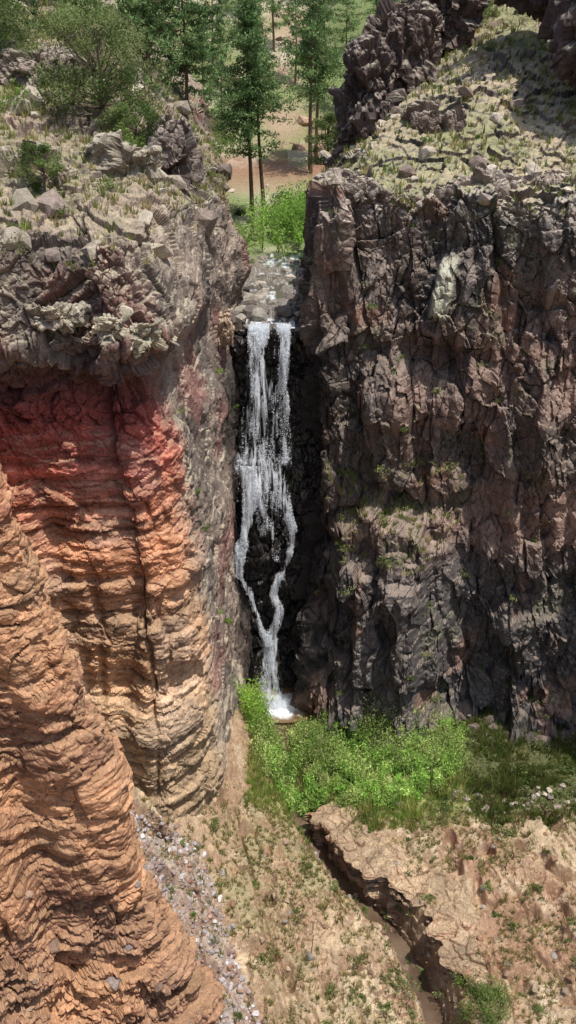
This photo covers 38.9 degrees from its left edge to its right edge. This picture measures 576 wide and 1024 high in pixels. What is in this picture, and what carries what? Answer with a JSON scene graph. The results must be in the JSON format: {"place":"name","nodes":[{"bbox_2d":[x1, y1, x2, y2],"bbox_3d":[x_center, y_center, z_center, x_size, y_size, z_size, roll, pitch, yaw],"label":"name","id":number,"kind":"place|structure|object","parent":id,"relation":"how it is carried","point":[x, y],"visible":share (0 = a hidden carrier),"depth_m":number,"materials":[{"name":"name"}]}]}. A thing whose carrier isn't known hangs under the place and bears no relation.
{"place":"outdoors","nodes":[
{"label":"outdoors","id":0,"kind":"place"},
{"bbox_2d":[0,0,253,837],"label":"cliff","id":1,"kind":"structure","parent":0,"point":[111,461],"depth_m":31.09,"materials":[{"name":"brown stone"}]},
{"bbox_2d":[0,0,39,36],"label":"pine tree","id":2,"kind":"object","parent":1,"relation":"on","point":[34,11],"visible":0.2,"depth_m":46.57,"materials":[{"name":"green plant"}]},
{"bbox_2d":[0,0,42,58],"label":"juniper tree","id":3,"kind":"object","parent":1,"relation":"on","point":[7,13],"visible":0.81,"depth_m":39.35,"materials":[{"name":"green plant"}]},
{"bbox_2d":[14,142,65,192],"bbox_3d":[-8.768,-12.079,29.121,1.902,2.150,1.671,0,25,0],"label":"juniper tree","id":4,"kind":"object","parent":1,"relation":"on","point":[53,168],"visible":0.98,"depth_m":28.75,"materials":[{"name":"green plant"}]},
{"bbox_2d":[0,139,79,189],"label":"rock outcrop","id":5,"kind":"object","parent":1,"relation":"on","point":[58,181],"visible":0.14,"depth_m":30.02,"materials":[{"name":"grey stone"}]},
{"bbox_2d":[0,39,87,89],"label":"rock outcrop","id":6,"kind":"object","parent":1,"relation":"on","point":[14,65],"visible":0.36,"depth_m":39.13,"materials":[{"name":"grey stone"}]},
{"bbox_2d":[26,301,90,333],"bbox_3d":[-7.538,-6.269,26.539,2.067,1.196,1.672,0,25,0],"label":"rock outcrop","id":7,"kind":"object","parent":1,"relation":"on","point":[63,317],"visible":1,"depth_m":26.22,"materials":[{"name":"grey stone"}]},
{"bbox_2d":[64,0,121,26],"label":"pine tree","id":8,"kind":"object","parent":1,"relation":"on","point":[96,2],"visible":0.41,"depth_m":49.03,"materials":[{"name":"green plant"}]},
{"bbox_2d":[27,0,173,125],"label":"juniper tree","id":9,"kind":"object","parent":1,"relation":"on","point":[104,93],"visible":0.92,"depth_m":34.46,"materials":[{"name":"green plant"}]},
{"bbox_2d":[91,305,133,347],"bbox_3d":[-5.723,-5.949,26.627,1.360,1.393,1.429,0,25,0],"label":"rock outcrop","id":10,"kind":"object","parent":1,"relation":"on","point":[109,328],"visible":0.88,"depth_m":26.23,"materials":[{"name":"grey stone"}]},
{"bbox_2d":[0,0,230,269],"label":"grass","id":11,"kind":"structure","parent":1,"relation":"on","point":[25,226],"depth_m":32.87,"materials":[{"name":"green plant"}]},
{"bbox_2d":[0,0,231,262],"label":"boulders","id":12,"kind":"object","parent":1,"relation":"on","point":[52,200],"visible":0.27,"depth_m":28.72,"materials":[{"name":"stone"}]},
{"bbox_2d":[0,0,241,157],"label":"scrub oak","id":13,"kind":"object","parent":1,"relation":"on","point":[127,138],"visible":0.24,"depth_m":37.78,"materials":[{"name":"green plant"}]},
{"bbox_2d":[0,0,242,254],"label":"shrubs","id":14,"kind":"object","parent":1,"relation":"on","point":[36,187],"visible":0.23,"depth_m":30.33,"materials":[{"name":"green plant"}]},
{"bbox_2d":[83,129,169,183],"bbox_3d":[-6.457,-13.683,32.496,3.335,2.820,3.202,0,25,0],"label":"rock outcrop","id":15,"kind":"object","parent":1,"relation":"on","point":[114,154],"visible":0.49,"depth_m":31.48,"materials":[{"name":"grey stone"}]},
{"bbox_2d":[95,96,163,145],"bbox_3d":[-6.462,-16.221,34.622,3.122,2.616,2.877,8,26,17],"label":"juniper tree","id":16,"kind":"object","parent":1,"relation":"on","point":[121,111],"visible":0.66,"depth_m":34.01,"materials":[{"name":"green plant"}]},
{"bbox_2d":[108,0,181,60],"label":"pine tree","id":17,"kind":"object","parent":1,"relation":"on","point":[171,12],"visible":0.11,"depth_m":60.30,"materials":[{"name":"green plant"}]},
{"bbox_2d":[106,0,186,87],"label":"pine tree","id":18,"kind":"object","parent":1,"relation":"on","point":[145,7],"visible":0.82,"depth_m":51.40,"materials":[{"name":"green plant"}]},
{"bbox_2d":[126,319,167,358],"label":"rock outcrop","id":19,"kind":"object","parent":1,"relation":"on","point":[144,336],"visible":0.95,"depth_m":26.34,"materials":[{"name":"grey stone"}]},
{"bbox_2d":[143,114,203,192],"bbox_3d":[-5.469,-15.498,37.050,3.398,4.619,6.326,0,25,0],"label":"rock outcrop","id":20,"kind":"object","parent":1,"relation":"on","point":[176,140],"visible":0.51,"depth_m":34.63,"materials":[{"name":"grey stone"}]},
{"bbox_2d":[157,4,200,84],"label":"pine tree","id":21,"kind":"object","parent":1,"relation":"on","point":[179,42],"visible":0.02,"depth_m":78.21,"materials":[{"name":"green plant"}]},
{"bbox_2d":[140,0,242,102],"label":"pine tree","id":22,"kind":"object","parent":1,"relation":"on","point":[189,11],"visible":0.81,"depth_m":58.79,"materials":[{"name":"green plant"}]},
{"bbox_2d":[175,258,255,622],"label":"ledge plants","id":23,"kind":"object","parent":1,"relation":"on","point":[199,490],"visible":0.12,"depth_m":37.71,"materials":[{"name":"green plant"}]},
{"bbox_2d":[217,308,234,349],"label":"rock outcrop","id":24,"kind":"object","parent":1,"relation":"on","point":[226,328],"visible":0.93,"depth_m":38.55,"materials":[{"name":"brown stone"}]},
{"bbox_2d":[234,322,305,713],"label":"waterfall","id":25,"kind":"structure","parent":0,"point":[256,331],"depth_m":42.34,"materials":[{"name":"liquid"}]},
{"bbox_2d":[229,254,322,689],"bbox_3d":[-1.000,-2.663,54.438,8.000,25.431,23.086,0,25,0],"label":"waterfall rock face","id":26,"kind":"object","parent":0,"point":[262,568],"visible":0.41,"depth_m":44.17},
{"bbox_2d":[231,260,302,324],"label":"creek boulders","id":27,"kind":"object","parent":26,"relation":"on","point":[251,308],"visible":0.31,"depth_m":43.67,"materials":[{"name":"stone"}]},
{"bbox_2d":[245,252,303,327],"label":"stream","id":28,"kind":"structure","parent":26,"relation":"attached to","point":[274,291],"depth_m":50.13,"materials":[{"name":"liquid"}]},
{"bbox_2d":[157,0,400,265],"bbox_3d":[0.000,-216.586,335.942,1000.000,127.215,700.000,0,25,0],"label":"hillside","id":29,"kind":"structure","parent":0,"point":[280,170],"depth_m":96.60,"materials":[{"name":"soil"}]},
{"bbox_2d":[165,0,215,55],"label":"pine tree","id":30,"kind":"object","parent":29,"relation":"on","point":[176,51],"visible":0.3,"depth_m":102.10,"materials":[{"name":"green plant"}]},
{"bbox_2d":[191,0,234,63],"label":"pine tree","id":31,"kind":"object","parent":29,"relation":"on","point":[220,9],"visible":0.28,"depth_m":106.91,"materials":[{"name":"green plant"}]},
{"bbox_2d":[192,17,234,116],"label":"pine tree","id":32,"kind":"object","parent":29,"relation":"on","point":[203,80],"visible":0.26,"depth_m":86.39,"materials":[{"name":"green plant"}]},
{"bbox_2d":[204,13,243,144],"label":"pine tree","id":33,"kind":"object","parent":29,"relation":"on","point":[219,29],"visible":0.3,"depth_m":90.96,"materials":[{"name":"green plant"}]},
{"bbox_2d":[211,0,277,74],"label":"pine tree","id":34,"kind":"object","parent":29,"relation":"on","point":[235,16],"visible":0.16,"depth_m":98.54,"materials":[{"name":"green plant"}]},
{"bbox_2d":[207,0,301,221],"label":"pine tree","id":35,"kind":"object","parent":29,"relation":"on","point":[253,68],"visible":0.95,"depth_m":66.00,"materials":[{"name":"green plant"}]},
{"bbox_2d":[233,3,288,213],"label":"pine tree","id":36,"kind":"object","parent":29,"relation":"on","point":[272,57],"visible":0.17,"depth_m":68.87,"materials":[{"name":"green plant"}]},
{"bbox_2d":[191,0,342,246],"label":"hillside brush","id":37,"kind":"object","parent":29,"relation":"on","point":[239,212],"visible":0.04,"depth_m":99.99,"materials":[{"name":"green plant"}]},
{"bbox_2d":[233,212,304,253],"bbox_3d":[-0.459,-18.459,53.105,7.177,2.169,13.191,0,25,0],"label":"willow bush","id":38,"kind":"object","parent":29,"relation":"on","point":[240,229],"visible":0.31,"depth_m":53.68,"materials":[{"name":"green plant"}]},
{"bbox_2d":[255,0,291,51],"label":"pine tree","id":39,"kind":"object","parent":29,"relation":"on","point":[273,8],"visible":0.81,"depth_m":109.78,"materials":[{"name":"green plant"}]},
{"bbox_2d":[241,171,311,260],"bbox_3d":[1.495,-23.726,64.467,10.407,5.478,22.898,0,25,0],"label":"willow bush","id":40,"kind":"object","parent":29,"relation":"on","point":[284,217],"visible":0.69,"depth_m":63.60,"materials":[{"name":"green plant"}]},
{"bbox_2d":[190,0,374,192],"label":"hill boulders","id":41,"kind":"object","parent":29,"relation":"on","point":[304,122],"visible":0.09,"depth_m":98.35,"materials":[{"name":"stone"}]},
{"bbox_2d":[275,0,310,83],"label":"pine tree","id":42,"kind":"object","parent":29,"relation":"on","point":[288,41],"visible":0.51,"depth_m":103.59,"materials":[{"name":"green plant"}]},
{"bbox_2d":[278,0,344,173],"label":"pine tree","id":43,"kind":"object","parent":29,"relation":"on","point":[320,70],"visible":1,"depth_m":82.85,"materials":[{"name":"green plant"}]},
{"bbox_2d":[287,1,345,159],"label":"pine tree","id":44,"kind":"object","parent":29,"relation":"on","point":[324,32],"visible":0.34,"depth_m":86.44,"materials":[{"name":"green plant"}]},
{"bbox_2d":[320,0,353,40],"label":"pine tree","id":45,"kind":"object","parent":29,"relation":"on","point":[333,1],"visible":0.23,"depth_m":111.09,"materials":[{"name":"green plant"}]},
{"bbox_2d":[325,0,366,80],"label":"pine tree","id":46,"kind":"object","parent":29,"relation":"on","point":[352,25],"visible":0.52,"depth_m":96.02,"materials":[{"name":"green plant"}]},
{"bbox_2d":[361,0,374,15],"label":"pine tree","id":47,"kind":"object","parent":29,"relation":"on","point":[369,12],"visible":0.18,"depth_m":106.52,"materials":[{"name":"green plant"}]},
{"bbox_2d":[359,0,379,19],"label":"pine tree","id":48,"kind":"object","parent":29,"relation":"on","point":[375,2],"visible":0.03,"depth_m":90.74,"materials":[{"name":"green plant"}]},
{"bbox_2d":[131,685,575,1023],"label":"ground","id":49,"kind":"structure","parent":0,"point":[560,872],"depth_m":34.59,"materials":[{"name":"soil"}]},
{"bbox_2d":[0,464,224,1023],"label":"sandstone buttress","id":50,"kind":"structure","parent":49,"relation":"on","point":[71,851],"depth_m":21.98,"materials":[{"name":"brown stone"}]},
{"bbox_2d":[2,867,199,1023],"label":"loose rocks","id":51,"kind":"object","parent":50,"relation":"on","point":[113,982],"visible":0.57,"depth_m":23.07,"materials":[{"name":"stone"}]},
{"bbox_2d":[130,798,260,1023],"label":"scree","id":52,"kind":"structure","parent":49,"relation":"on","point":[184,850],"depth_m":32.64,"materials":[{"name":"stone"}]},
{"bbox_2d":[232,671,277,725],"bbox_3d":[-1.841,10.288,43.543,2.756,3.658,3.502,14,28,27],"label":"willow bush","id":53,"kind":"object","parent":49,"relation":"on","point":[249,700],"visible":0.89,"depth_m":42.87,"materials":[{"name":"green plant"}]},
{"bbox_2d":[249,685,311,722],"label":"pool","id":54,"kind":"structure","parent":49,"relation":"on","point":[281,716],"depth_m":47.19,"materials":[{"name":"liquid"}]},
{"bbox_2d":[135,764,575,1023],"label":"loose rocks","id":55,"kind":"object","parent":49,"relation":"on","point":[535,985],"visible":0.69,"depth_m":34.19,"materials":[{"name":"stone"}]},
{"bbox_2d":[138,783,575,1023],"bbox_3d":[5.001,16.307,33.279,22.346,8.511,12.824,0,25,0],"label":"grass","id":56,"kind":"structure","parent":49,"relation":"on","point":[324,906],"depth_m":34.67,"materials":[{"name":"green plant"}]},
{"bbox_2d":[274,723,443,1023],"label":"stream","id":57,"kind":"structure","parent":49,"relation":"on","point":[431,1007],"depth_m":36.80,"materials":[{"name":"liquid"}]},
{"bbox_2d":[244,691,479,817],"bbox_3d":[3.643,12.236,42.741,11.658,4.999,8.089,-9,27,-19],"label":"willow thicket","id":58,"kind":"object","parent":49,"relation":"on","point":[314,738],"visible":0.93,"depth_m":41.86,"materials":[{"name":"green plant"}]},
{"bbox_2d":[167,791,575,1023],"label":"shrubs","id":59,"kind":"object","parent":49,"relation":"on","point":[430,896],"visible":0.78,"depth_m":33.99,"materials":[{"name":"green plant"}]},
{"bbox_2d":[303,836,457,1023],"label":"stream rocks","id":60,"kind":"object","parent":49,"relation":"on","point":[394,922],"visible":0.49,"depth_m":35.79,"materials":[{"name":"brown stone"}]},
{"bbox_2d":[240,705,575,845],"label":"grass","id":61,"kind":"structure","parent":49,"relation":"on","point":[503,777],"depth_m":40.61,"materials":[{"name":"green plant"}]},
{"bbox_2d":[304,801,513,1023],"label":"stream bank ledge","id":62,"kind":"object","parent":49,"relation":"on","point":[369,861],"visible":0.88,"depth_m":36.53,"materials":[{"name":"stone"}]},
{"bbox_2d":[448,964,517,1023],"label":"willow bush","id":63,"kind":"object","parent":49,"relation":"on","point":[484,997],"visible":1,"depth_m":31.90,"materials":[{"name":"green plant"}]},
{"bbox_2d":[423,709,575,815],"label":"shrubs","id":64,"kind":"object","parent":49,"relation":"on","point":[445,801],"visible":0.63,"depth_m":41.32,"materials":[{"name":"green plant"}]},
{"bbox_2d":[451,783,575,814],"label":"loose rocks","id":65,"kind":"object","parent":49,"relation":"on","point":[549,790],"visible":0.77,"depth_m":39.88,"materials":[{"name":"stone"}]},
{"bbox_2d":[458,711,575,745],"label":"talus","id":66,"kind":"structure","parent":49,"relation":"on","point":[529,734],"depth_m":44.03,"materials":[{"name":"stone"}]},
{"bbox_2d":[290,1,575,754],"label":"cliff","id":67,"kind":"structure","parent":0,"point":[438,285],"depth_m":40.71,"materials":[{"name":"grey stone"}]},
{"bbox_2d":[303,111,338,167],"bbox_3d":[2.688,-24.789,54.914,2.834,3.935,2.810,-14,29,-28],"label":"juniper tree","id":68,"kind":"object","parent":67,"relation":"on","point":[329,119],"visible":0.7,"depth_m":54.32,"materials":[{"name":"green plant"}]},
{"bbox_2d":[313,167,381,203],"bbox_3d":[2.773,-15.355,38.591,3.280,1.707,2.286,0,25,0],"label":"rock outcrop","id":69,"kind":"object","parent":67,"relation":"on","point":[360,187],"visible":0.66,"depth_m":38.03,"materials":[{"name":"grey stone"}]},
{"bbox_2d":[327,35,406,167],"bbox_3d":[4.626,-23.532,48.322,4.499,8.358,6.710,0,25,0],"label":"rock outcrop","id":70,"kind":"object","parent":67,"relation":"on","point":[364,101],"visible":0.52,"depth_m":45.88,"materials":[{"name":"grey stone"}]},
{"bbox_2d":[324,449,464,576],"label":"ledge grass","id":71,"kind":"structure","parent":67,"relation":"on","point":[387,511],"depth_m":41.54,"materials":[{"name":"green plant"}]},
{"bbox_2d":[335,459,462,570],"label":"ledge plants","id":72,"kind":"object","parent":67,"relation":"on","point":[385,518],"visible":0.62,"depth_m":40.96,"materials":[{"name":"green plant"}]},
{"bbox_2d":[361,0,443,92],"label":"rock outcrop","id":73,"kind":"object","parent":67,"relation":"on","point":[409,34],"visible":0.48,"depth_m":46.40,"materials":[{"name":"grey stone"}]},
{"bbox_2d":[400,97,466,133],"bbox_3d":[7.474,-20.237,42.550,3.319,2.492,3.171,0,25,0],"label":"rock outcrop","id":74,"kind":"object","parent":67,"relation":"on","point":[423,115],"visible":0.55,"depth_m":41.48,"materials":[{"name":"grey stone"}]},
{"bbox_2d":[308,0,575,213],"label":"grass","id":75,"kind":"structure","parent":67,"relation":"on","point":[455,138],"depth_m":42.06,"materials":[{"name":"green plant"}]},
{"bbox_2d":[314,223,575,736],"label":"ledge plants","id":76,"kind":"object","parent":67,"relation":"on","point":[342,692],"visible":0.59,"depth_m":41.53,"materials":[{"name":"green plant"}]},
{"bbox_2d":[401,0,490,52],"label":"rock outcrop","id":77,"kind":"object","parent":67,"relation":"on","point":[462,21],"visible":0.41,"depth_m":49.42,"materials":[{"name":"grey stone"}]},
{"bbox_2d":[332,0,575,174],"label":"shrubs","id":78,"kind":"object","parent":67,"relation":"on","point":[507,91],"visible":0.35,"depth_m":42.32,"materials":[{"name":"green plant"}]},
{"bbox_2d":[339,15,575,206],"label":"boulders","id":79,"kind":"object","parent":67,"relation":"on","point":[408,170],"visible":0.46,"depth_m":39.96,"materials":[{"name":"stone"}]},
{"bbox_2d":[434,166,526,199],"bbox_3d":[8.966,-14.928,38.238,4.402,2.398,2.331,0,25,0],"label":"rock outcrop","id":80,"kind":"object","parent":67,"relation":"on","point":[502,182],"visible":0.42,"depth_m":37.36,"materials":[{"name":"grey stone"}]},
{"bbox_2d":[482,1,498,21],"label":"juniper tree","id":81,"kind":"object","parent":67,"relation":"on","point":[484,14],"visible":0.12,"depth_m":52.55,"materials":[{"name":"green plant"}]},
{"bbox_2d":[493,0,548,24],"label":"rock outcrop","id":82,"kind":"object","parent":67,"relation":"on","point":[535,9],"visible":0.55,"depth_m":45.02,"materials":[{"name":"grey stone"}]},
{"bbox_2d":[535,167,575,189],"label":"rock outcrop","id":83,"kind":"object","parent":67,"relation":"on","point":[555,176],"visible":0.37,"depth_m":37.55,"materials":[{"name":"grey stone"}]},
{"bbox_2d":[537,0,575,92],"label":"rock outcrop","id":84,"kind":"object","parent":67,"relation":"on","point":[557,26],"visible":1,"depth_m":39.85,"materials":[{"name":"grey stone"}]}
]}

